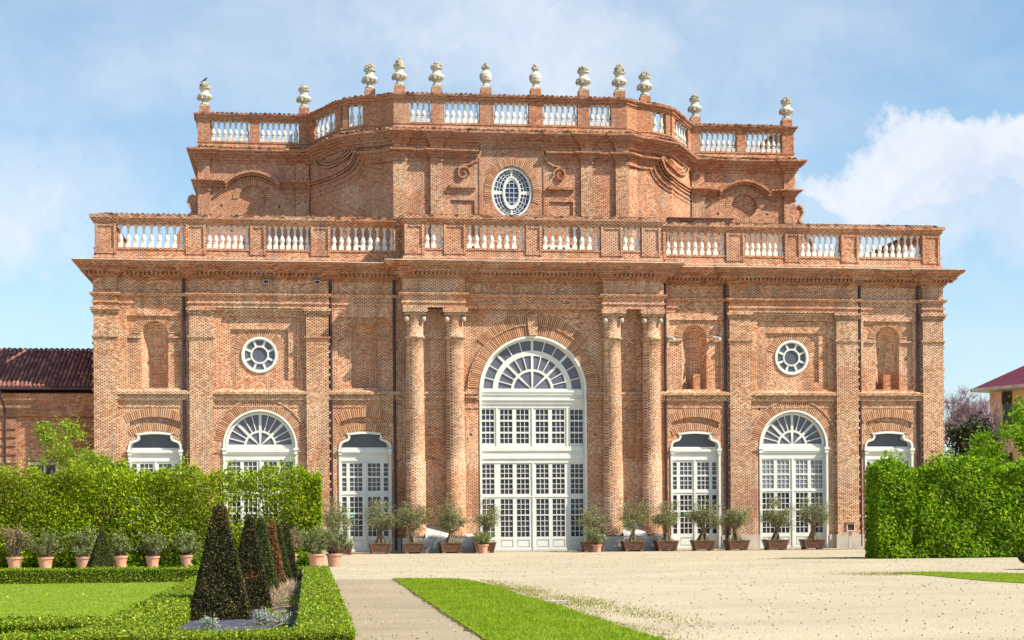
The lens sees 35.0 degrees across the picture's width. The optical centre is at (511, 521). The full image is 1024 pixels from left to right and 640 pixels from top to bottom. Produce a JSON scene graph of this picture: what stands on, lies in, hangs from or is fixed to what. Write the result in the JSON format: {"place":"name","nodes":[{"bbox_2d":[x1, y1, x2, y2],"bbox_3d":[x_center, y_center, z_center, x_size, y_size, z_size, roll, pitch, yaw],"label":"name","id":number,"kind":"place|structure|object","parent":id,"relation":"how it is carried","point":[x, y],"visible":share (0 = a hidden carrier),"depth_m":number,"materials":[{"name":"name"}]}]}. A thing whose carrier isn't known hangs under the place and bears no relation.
{"place":"outdoors","nodes":[
{"label":"outdoors","id":0,"kind":"place"},
{"bbox_2d":[0,347,93,554],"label":"wing building","id":1,"kind":"structure","parent":0,"point":[40,384],"depth_m":91.45,"materials":[{"name":"brick"}]},
{"bbox_2d":[28,462,59,497],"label":"window","id":2,"kind":"structure","parent":1,"relation":"in","point":[53,468],"depth_m":91.61,"materials":[{"name":"grey glass"}]},
{"bbox_2d":[0,581,180,619],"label":"lawn","id":3,"kind":"structure","parent":0,"point":[67,613],"depth_m":37.17,"materials":[{"name":"plant"}]},
{"bbox_2d":[0,613,102,633],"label":"box hedge","id":4,"kind":"object","parent":3,"relation":"on","point":[27,623],"visible":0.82,"depth_m":21.19,"materials":[{"name":"green plant"}]},
{"bbox_2d":[269,576,301,605],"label":"dry grass","id":5,"kind":"structure","parent":0,"point":[284,590],"depth_m":36.02,"materials":[{"name":"plant"}]},
{"bbox_2d":[335,579,479,639],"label":"path","id":6,"kind":"structure","parent":0,"point":[418,625],"depth_m":29.90,"materials":[{"name":"beige gravel"}]},
{"bbox_2d":[0,0,1023,516],"label":"sky","id":7,"kind":"structure","parent":0,"point":[907,112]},
{"bbox_2d":[323,547,932,553],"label":"pavement","id":8,"kind":"structure","parent":0,"point":[684,549],"depth_m":93.18,"materials":[{"name":"stone"}]},
{"bbox_2d":[302,525,1023,639],"bbox_3d":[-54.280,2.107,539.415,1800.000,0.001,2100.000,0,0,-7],"label":"ground","id":9,"kind":"structure","parent":0,"point":[890,619],"depth_m":40.44,"materials":[{"name":"beige gravel"}]},
{"bbox_2d":[0,521,33,567],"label":"potted oleander","id":10,"kind":"object","parent":9,"relation":"on","point":[14,560],"visible":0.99,"depth_m":62.41,"materials":[{"name":"plant"}]},
{"bbox_2d":[25,525,69,568],"bbox_3d":[-17.953,0.979,62.675,1.609,1.711,1.549,0,0,40],"label":"potted oleander","id":11,"kind":"object","parent":9,"relation":"on","point":[45,560],"visible":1,"depth_m":62.52,"materials":[{"name":"plant"}]},
{"bbox_2d":[6,414,117,514],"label":"young hornbeam tree","id":12,"kind":"object","parent":9,"relation":"on","point":[91,458],"visible":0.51,"depth_m":73.36,"materials":[{"name":"green plant"}]},
{"bbox_2d":[65,524,98,567],"bbox_3d":[-16.611,0.931,62.811,1.396,1.788,1.359,0,0,-7],"label":"potted oleander","id":13,"kind":"object","parent":9,"relation":"on","point":[82,559],"visible":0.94,"depth_m":62.67,"materials":[{"name":"plant"}]},
{"bbox_2d":[0,565,198,583],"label":"box hedge","id":14,"kind":"object","parent":9,"relation":"on","point":[61,575],"visible":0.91,"depth_m":47.12,"materials":[{"name":"green plant"}]},
{"bbox_2d":[87,526,116,567],"bbox_3d":[-15.468,0.995,61.155,1.096,1.702,1.118,0,0,-27],"label":"yew obelisk","id":15,"kind":"object","parent":9,"relation":"on","point":[101,555],"visible":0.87,"depth_m":60.92,"materials":[{"name":"green plant"}]},
{"bbox_2d":[102,453,146,522],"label":"young hornbeam tree","id":16,"kind":"object","parent":9,"relation":"on","point":[119,465],"visible":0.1,"depth_m":73.09,"materials":[{"name":"green plant"}]},
{"bbox_2d":[72,575,196,630],"bbox_3d":[-6.605,1.496,33.386,0.912,0.539,28.372,0,0,-7],"label":"box hedge","id":17,"kind":"object","parent":9,"relation":"on","point":[169,607],"visible":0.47,"depth_m":24.54,"materials":[{"name":"green plant"}]},
{"bbox_2d":[147,466,196,528],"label":"young hornbeam tree","id":18,"kind":"object","parent":9,"relation":"on","point":[170,484],"visible":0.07,"depth_m":72.69,"materials":[{"name":"green plant"}]},
{"bbox_2d":[0,621,355,639],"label":"box hedge","id":19,"kind":"object","parent":9,"relation":"on","point":[335,632],"visible":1,"depth_m":18.74,"materials":[{"name":"green plant"}]},
{"bbox_2d":[177,579,302,631],"bbox_3d":[-5.308,1.695,33.795,2.100,0.030,29.200,0,0,-7],"label":"planting bed","id":20,"kind":"object","parent":9,"relation":"on","point":[238,623],"visible":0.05,"depth_m":26.95,"materials":[{"name":"soil"}]},
{"bbox_2d":[195,612,223,630],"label":"lavender bush","id":21,"kind":"object","parent":20,"relation":"on","point":[207,622],"visible":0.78,"depth_m":24.57,"materials":[{"name":"plant"}]},
{"bbox_2d":[189,501,252,619],"bbox_3d":[-5.140,0.687,28.576,1.150,2.149,1.157,0,0,-10],"label":"yew obelisk","id":22,"kind":"object","parent":20,"relation":"on","point":[220,592],"visible":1,"depth_m":28.25,"materials":[{"name":"green plant"}]},
{"bbox_2d":[238,513,272,609],"bbox_3d":[-5.053,0.779,31.312,0.897,1.973,0.893,0,0,-10],"label":"yew obelisk","id":23,"kind":"object","parent":20,"relation":"on","point":[253,568],"visible":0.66,"depth_m":31.10,"materials":[{"name":"green plant"}]},
{"bbox_2d":[251,606,275,624],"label":"lavender bush","id":24,"kind":"object","parent":20,"relation":"on","point":[262,618],"visible":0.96,"depth_m":26.44,"materials":[{"name":"grey plant"}]},
{"bbox_2d":[256,514,279,593],"bbox_3d":[-5.718,0.780,36.968,0.937,1.964,0.940,0,0,-9],"label":"yew obelisk","id":25,"kind":"object","parent":20,"relation":"on","point":[267,557],"visible":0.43,"depth_m":36.81,"materials":[{"name":"green plant"}]},
{"bbox_2d":[247,582,300,626],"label":"cut branches","id":26,"kind":"object","parent":20,"relation":"on","point":[290,603],"visible":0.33,"depth_m":30.83,"materials":[{"name":"brown wood"}]},
{"bbox_2d":[267,519,286,585],"bbox_3d":[-6.104,0.855,41.249,0.817,1.840,0.822,0,0,-9],"label":"yew obelisk","id":27,"kind":"object","parent":20,"relation":"on","point":[276,551],"visible":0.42,"depth_m":41.11,"materials":[{"name":"brown plant"}]},
{"bbox_2d":[255,586,300,620],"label":"weeds","id":28,"kind":"object","parent":20,"relation":"on","point":[292,597],"visible":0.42,"depth_m":31.54,"materials":[{"name":"green plant"}]},
{"bbox_2d":[270,609,295,626],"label":"lavender bush","id":29,"kind":"object","parent":20,"relation":"on","point":[282,619],"visible":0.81,"depth_m":25.91,"materials":[{"name":"plant"}]},
{"bbox_2d":[275,520,292,582],"bbox_3d":[-6.368,0.861,44.142,0.914,1.814,0.893,0,0,-9],"label":"yew obelisk","id":30,"kind":"object","parent":20,"relation":"on","point":[284,555],"visible":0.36,"depth_m":44.00,"materials":[{"name":"green plant"}]},
{"bbox_2d":[281,522,299,580],"bbox_3d":[-6.488,0.874,46.549,0.831,1.791,0.814,0,0,-9],"label":"yew obelisk","id":31,"kind":"object","parent":20,"relation":"on","point":[290,549],"visible":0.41,"depth_m":46.41,"materials":[{"name":"green plant"}]},
{"bbox_2d":[296,564,303,578],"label":"box hedge","id":32,"kind":"object","parent":9,"relation":"on","point":[300,569],"visible":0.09,"depth_m":48.03,"materials":[{"name":"green plant"}]},
{"bbox_2d":[295,523,333,566],"bbox_3d":[-7.675,0.905,62.997,1.555,1.705,1.356,0,0,-40],"label":"potted oleander","id":33,"kind":"object","parent":9,"relation":"on","point":[315,557],"visible":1,"depth_m":62.78,"materials":[{"name":"plant"}]},
{"bbox_2d":[293,564,355,639],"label":"box hedge","id":34,"kind":"object","parent":9,"relation":"on","point":[321,601],"visible":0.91,"depth_m":26.05,"materials":[{"name":"green plant"}]},
{"bbox_2d":[316,525,354,566],"bbox_3d":[-6.995,0.923,63.398,1.764,1.658,1.451,0,0,-7],"label":"potted oleander","id":35,"kind":"object","parent":9,"relation":"on","point":[333,557],"visible":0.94,"depth_m":63.13,"materials":[{"name":"plant"}]},
{"bbox_2d":[322,494,358,554],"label":"potted olive tree","id":36,"kind":"object","parent":9,"relation":"on","point":[334,518],"visible":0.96,"depth_m":86.50,"materials":[{"name":"green plant"}]},
{"bbox_2d":[358,495,404,553],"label":"potted olive tree","id":37,"kind":"object","parent":9,"relation":"on","point":[380,544],"visible":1,"depth_m":88.61,"materials":[{"name":"green plant"}]},
{"bbox_2d":[395,498,433,553],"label":"potted olive tree","id":38,"kind":"object","parent":9,"relation":"on","point":[413,545],"visible":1,"depth_m":89.02,"materials":[{"name":"green plant"}]},
{"bbox_2d":[392,579,484,639],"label":"soil edge","id":39,"kind":"object","parent":9,"relation":"on","point":[443,614],"visible":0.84,"depth_m":29.47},
{"bbox_2d":[429,498,472,552],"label":"potted olive tree","id":40,"kind":"object","parent":9,"relation":"on","point":[449,544],"visible":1,"depth_m":89.14,"materials":[{"name":"green plant"}]},
{"bbox_2d":[471,531,493,553],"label":"potted oleander","id":41,"kind":"object","parent":9,"relation":"on","point":[482,545],"visible":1,"depth_m":87.87,"materials":[{"name":"plant"}]},
{"bbox_2d":[469,498,505,552],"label":"potted olive tree","id":42,"kind":"object","parent":9,"relation":"on","point":[489,522],"visible":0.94,"depth_m":89.48,"materials":[{"name":"green plant"}]},
{"bbox_2d":[71,85,965,552],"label":"baroque palace","id":43,"kind":"structure","parent":9,"relation":"on","point":[539,329],"depth_m":92.93,"materials":[{"name":"brick"}]},
{"bbox_2d":[131,461,179,551],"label":"double door","id":44,"kind":"structure","parent":43,"relation":"in","point":[151,466],"depth_m":90.52,"materials":[{"name":"white paint"}]},
{"bbox_2d":[196,81,212,105],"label":"stone urn","id":45,"kind":"object","parent":43,"relation":"on","point":[204,96],"visible":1,"depth_m":103.58,"materials":[{"name":"white stone"}]},
{"bbox_2d":[241,337,277,372],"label":"round window","id":46,"kind":"structure","parent":43,"relation":"in","point":[258,354],"depth_m":91.25,"materials":[{"name":"white paint"}]},
{"bbox_2d":[225,460,295,530],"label":"double door","id":47,"kind":"structure","parent":43,"relation":"in","point":[256,465],"depth_m":91.19,"materials":[{"name":"white paint"}]},
{"bbox_2d":[296,84,311,107],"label":"stone urn","id":48,"kind":"object","parent":43,"relation":"on","point":[303,98],"visible":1,"depth_m":104.31,"materials":[{"name":"white stone"}]},
{"bbox_2d":[341,461,389,551],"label":"double door","id":49,"kind":"structure","parent":43,"relation":"in","point":[361,481],"depth_m":91.95,"materials":[{"name":"white paint"}]},
{"bbox_2d":[361,63,377,88],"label":"stone urn","id":50,"kind":"object","parent":43,"relation":"on","point":[369,79],"visible":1,"depth_m":101.18,"materials":[{"name":"white stone"}]},
{"bbox_2d":[391,57,407,84],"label":"stone urn","id":51,"kind":"object","parent":43,"relation":"on","point":[399,75],"visible":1,"depth_m":100.39,"materials":[{"name":"white stone"}]},
{"bbox_2d":[428,62,444,85],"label":"stone urn","id":52,"kind":"object","parent":43,"relation":"on","point":[436,76],"visible":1,"depth_m":100.66,"materials":[{"name":"white stone"}]},
{"bbox_2d":[479,62,491,86],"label":"stone urn","id":53,"kind":"object","parent":43,"relation":"on","point":[485,76],"visible":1,"depth_m":101.07,"materials":[{"name":"white stone"}]},
{"bbox_2d":[491,167,531,215],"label":"oval window","id":54,"kind":"structure","parent":43,"relation":"in","point":[511,190],"depth_m":101.45,"materials":[{"name":"white paint"}]},
{"bbox_2d":[482,463,583,550],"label":"double door","id":55,"kind":"structure","parent":43,"relation":"in","point":[539,517],"depth_m":92.69,"materials":[{"name":"white paint"}]},
{"bbox_2d":[482,408,583,445],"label":"transom window","id":56,"kind":"structure","parent":43,"relation":"in","point":[500,426],"depth_m":92.69,"materials":[{"name":"white paint"}]},
{"bbox_2d":[529,64,540,88],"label":"stone urn","id":57,"kind":"object","parent":43,"relation":"on","point":[535,78],"visible":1,"depth_m":101.45,"materials":[{"name":"white stone"}]},
{"bbox_2d":[548,245,571,248],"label":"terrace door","id":58,"kind":"structure","parent":43,"relation":"in","point":[548,245],"depth_m":101.58,"materials":[{"name":"white glass"}]},
{"bbox_2d":[575,65,590,89],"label":"stone urn","id":59,"kind":"object","parent":43,"relation":"on","point":[583,80],"visible":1,"depth_m":101.80,"materials":[{"name":"white stone"}]},
{"bbox_2d":[611,64,626,90],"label":"stone urn","id":60,"kind":"object","parent":43,"relation":"on","point":[619,81],"visible":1,"depth_m":102.09,"materials":[{"name":"white stone"}]},
{"bbox_2d":[636,71,652,95],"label":"stone urn","id":61,"kind":"object","parent":43,"relation":"on","point":[644,86],"visible":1,"depth_m":103.34,"materials":[{"name":"white stone"}]},
{"bbox_2d":[687,94,701,117],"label":"stone urn","id":62,"kind":"object","parent":43,"relation":"on","point":[694,108],"visible":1,"depth_m":107.48,"materials":[{"name":"white stone"}]},
{"bbox_2d":[673,460,717,548],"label":"double door","id":63,"kind":"structure","parent":43,"relation":"in","point":[698,477],"depth_m":94.31,"materials":[{"name":"white paint"}]},
{"bbox_2d":[779,96,793,118],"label":"stone urn","id":64,"kind":"object","parent":43,"relation":"on","point":[785,110],"visible":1,"depth_m":108.31,"materials":[{"name":"white stone"}]},
{"bbox_2d":[775,340,808,374],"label":"round window","id":65,"kind":"structure","parent":43,"relation":"in","point":[791,356],"depth_m":95.05,"materials":[{"name":"white paint"}]},
{"bbox_2d":[761,459,824,547],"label":"double door","id":66,"kind":"structure","parent":43,"relation":"in","point":[797,479],"depth_m":95.05,"materials":[{"name":"white paint"}]},
{"bbox_2d":[867,459,908,546],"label":"double door","id":67,"kind":"structure","parent":43,"relation":"in","point":[872,460],"depth_m":95.80,"materials":[{"name":"white paint"}]},
{"bbox_2d":[394,577,676,639],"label":"lawn strip","id":68,"kind":"object","parent":9,"relation":"on","point":[525,619],"visible":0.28,"depth_m":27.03,"materials":[{"name":"plant"}]},
{"bbox_2d":[572,503,609,551],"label":"potted olive tree","id":69,"kind":"object","parent":9,"relation":"on","point":[586,545],"visible":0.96,"depth_m":90.29,"materials":[{"name":"green plant"}]},
{"bbox_2d":[583,527,612,551],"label":"potted oleander","id":70,"kind":"object","parent":9,"relation":"on","point":[597,538],"visible":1,"depth_m":88.75,"materials":[{"name":"plant"}]},
{"bbox_2d":[614,493,652,551],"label":"potted olive tree","id":71,"kind":"object","parent":9,"relation":"on","point":[633,542],"visible":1,"depth_m":90.52,"materials":[{"name":"green plant"}]},
{"bbox_2d":[648,499,685,550],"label":"potted olive tree","id":72,"kind":"object","parent":9,"relation":"on","point":[666,542],"visible":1,"depth_m":90.66,"materials":[{"name":"green plant"}]},
{"bbox_2d":[325,552,1023,639],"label":"pebbles","id":73,"kind":"object","parent":9,"relation":"on","point":[711,588],"visible":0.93,"depth_m":42.28,"materials":[{"name":"grey gravel"}]},
{"bbox_2d":[354,548,1012,639],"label":"moss","id":74,"kind":"object","parent":9,"relation":"on","point":[531,590],"visible":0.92,"depth_m":33.83,"materials":[{"name":"green plant"}]},
{"bbox_2d":[681,493,729,550],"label":"potted olive tree","id":75,"kind":"object","parent":9,"relation":"on","point":[702,541],"visible":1,"depth_m":91.01,"materials":[{"name":"green plant"}]},
{"bbox_2d":[719,504,755,550],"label":"potted olive tree","id":76,"kind":"object","parent":9,"relation":"on","point":[735,541],"visible":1,"depth_m":91.25,"materials":[{"name":"green plant"}]},
{"bbox_2d":[755,491,800,549],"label":"potted olive tree","id":77,"kind":"object","parent":9,"relation":"on","point":[775,541],"visible":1,"depth_m":91.52,"materials":[{"name":"green plant"}]},
{"bbox_2d":[795,494,840,549],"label":"potted olive tree","id":78,"kind":"object","parent":9,"relation":"on","point":[812,541],"visible":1,"depth_m":91.87,"materials":[{"name":"green plant"}]},
{"bbox_2d":[843,522,855,548],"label":"information stand","id":79,"kind":"object","parent":9,"relation":"on","point":[849,527],"visible":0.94,"depth_m":92.58,"materials":[{"name":"white paint"}]},
{"bbox_2d":[892,570,1023,582],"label":"lawn corner","id":80,"kind":"object","parent":9,"relation":"on","point":[1011,580],"visible":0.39,"depth_m":46.83,"materials":[{"name":"plant"}]},
{"bbox_2d":[944,411,1007,528],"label":"evergreen tree","id":81,"kind":"object","parent":9,"relation":"on","point":[963,431],"visible":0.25,"depth_m":107.78,"materials":[{"name":"green plant"}]},
{"bbox_2d":[944,383,1009,505],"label":"bare tree","id":82,"kind":"object","parent":9,"relation":"on","point":[966,409],"visible":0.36,"depth_m":121.75,"materials":[{"name":"purple plant"}]},
{"bbox_2d":[960,395,1023,491],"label":"maple tree","id":83,"kind":"object","parent":9,"relation":"on","point":[1005,432],"visible":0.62,"depth_m":82.60,"materials":[{"name":"green plant"}]},
{"bbox_2d":[1017,550,1023,562],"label":"box ball","id":84,"kind":"object","parent":9,"relation":"on","point":[1020,557],"visible":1,"depth_m":53.45,"materials":[{"name":"green plant"}]},
{"bbox_2d":[945,439,1017,483],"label":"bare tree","id":85,"kind":"object","parent":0,"point":[1005,455],"visible":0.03,"depth_m":116.36,"materials":[{"name":"green plant"}]},
{"bbox_2d":[970,366,1023,537],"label":"ochre house","id":86,"kind":"structure","parent":0,"point":[1003,388],"depth_m":126.14,"materials":[{"name":"paint"}]},
{"bbox_2d":[1002,391,1011,424],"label":"window","id":87,"kind":"structure","parent":86,"relation":"in","point":[1005,395],"depth_m":126.14,"materials":[{"name":"brown glass"}]},
{"bbox_2d":[1003,452,1011,484],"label":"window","id":88,"kind":"structure","parent":86,"relation":"in","point":[1010,453],"depth_m":125.92,"materials":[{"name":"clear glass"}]},
{"label":"hedge soil","id":89,"kind":"structure","parent":0,"visible":0},
{"bbox_2d":[109,530,130,566],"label":"potted oleander","id":90,"kind":"object","parent":89,"relation":"on","point":[120,544],"visible":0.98,"depth_m":63.13,"materials":[{"name":"plant"}]},
{"bbox_2d":[135,528,170,566],"bbox_3d":[-14.120,0.989,63.584,1.561,1.633,1.064,0,0,12],"label":"potted oleander","id":91,"kind":"object","parent":89,"relation":"on","point":[152,546],"visible":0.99,"depth_m":63.41,"materials":[{"name":"plant"}]},
{"bbox_2d":[0,551,321,568],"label":"undergrowth","id":92,"kind":"object","parent":89,"relation":"on","point":[137,563],"visible":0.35,"depth_m":63.60,"materials":[{"name":"green plant"}]},
{"bbox_2d":[0,452,322,568],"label":"hornbeam hedge","id":93,"kind":"object","parent":89,"relation":"on","point":[63,490],"visible":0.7,"depth_m":63.95,"materials":[{"name":"green plant"}]},
{"bbox_2d":[170,530,203,566],"bbox_3d":[-12.877,0.995,63.861,1.361,1.603,1.531,0,0,26],"label":"potted oleander","id":94,"kind":"object","parent":89,"relation":"on","point":[186,547],"visible":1,"depth_m":63.69,"materials":[{"name":"plant"}]},
{"bbox_2d":[282,524,305,559],"bbox_3d":[-8.698,0.909,64.179,1.103,1.712,1.128,0,0,39],"label":"potted oleander","id":95,"kind":"object","parent":89,"relation":"on","point":[295,542],"visible":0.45,"depth_m":64.16,"materials":[{"name":"plant"}]},
{"bbox_2d":[864,447,1023,558],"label":"hornbeam hedge","id":96,"kind":"object","parent":89,"relation":"on","point":[891,520],"visible":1,"depth_m":70.10,"materials":[{"name":"green plant"}]}
]}

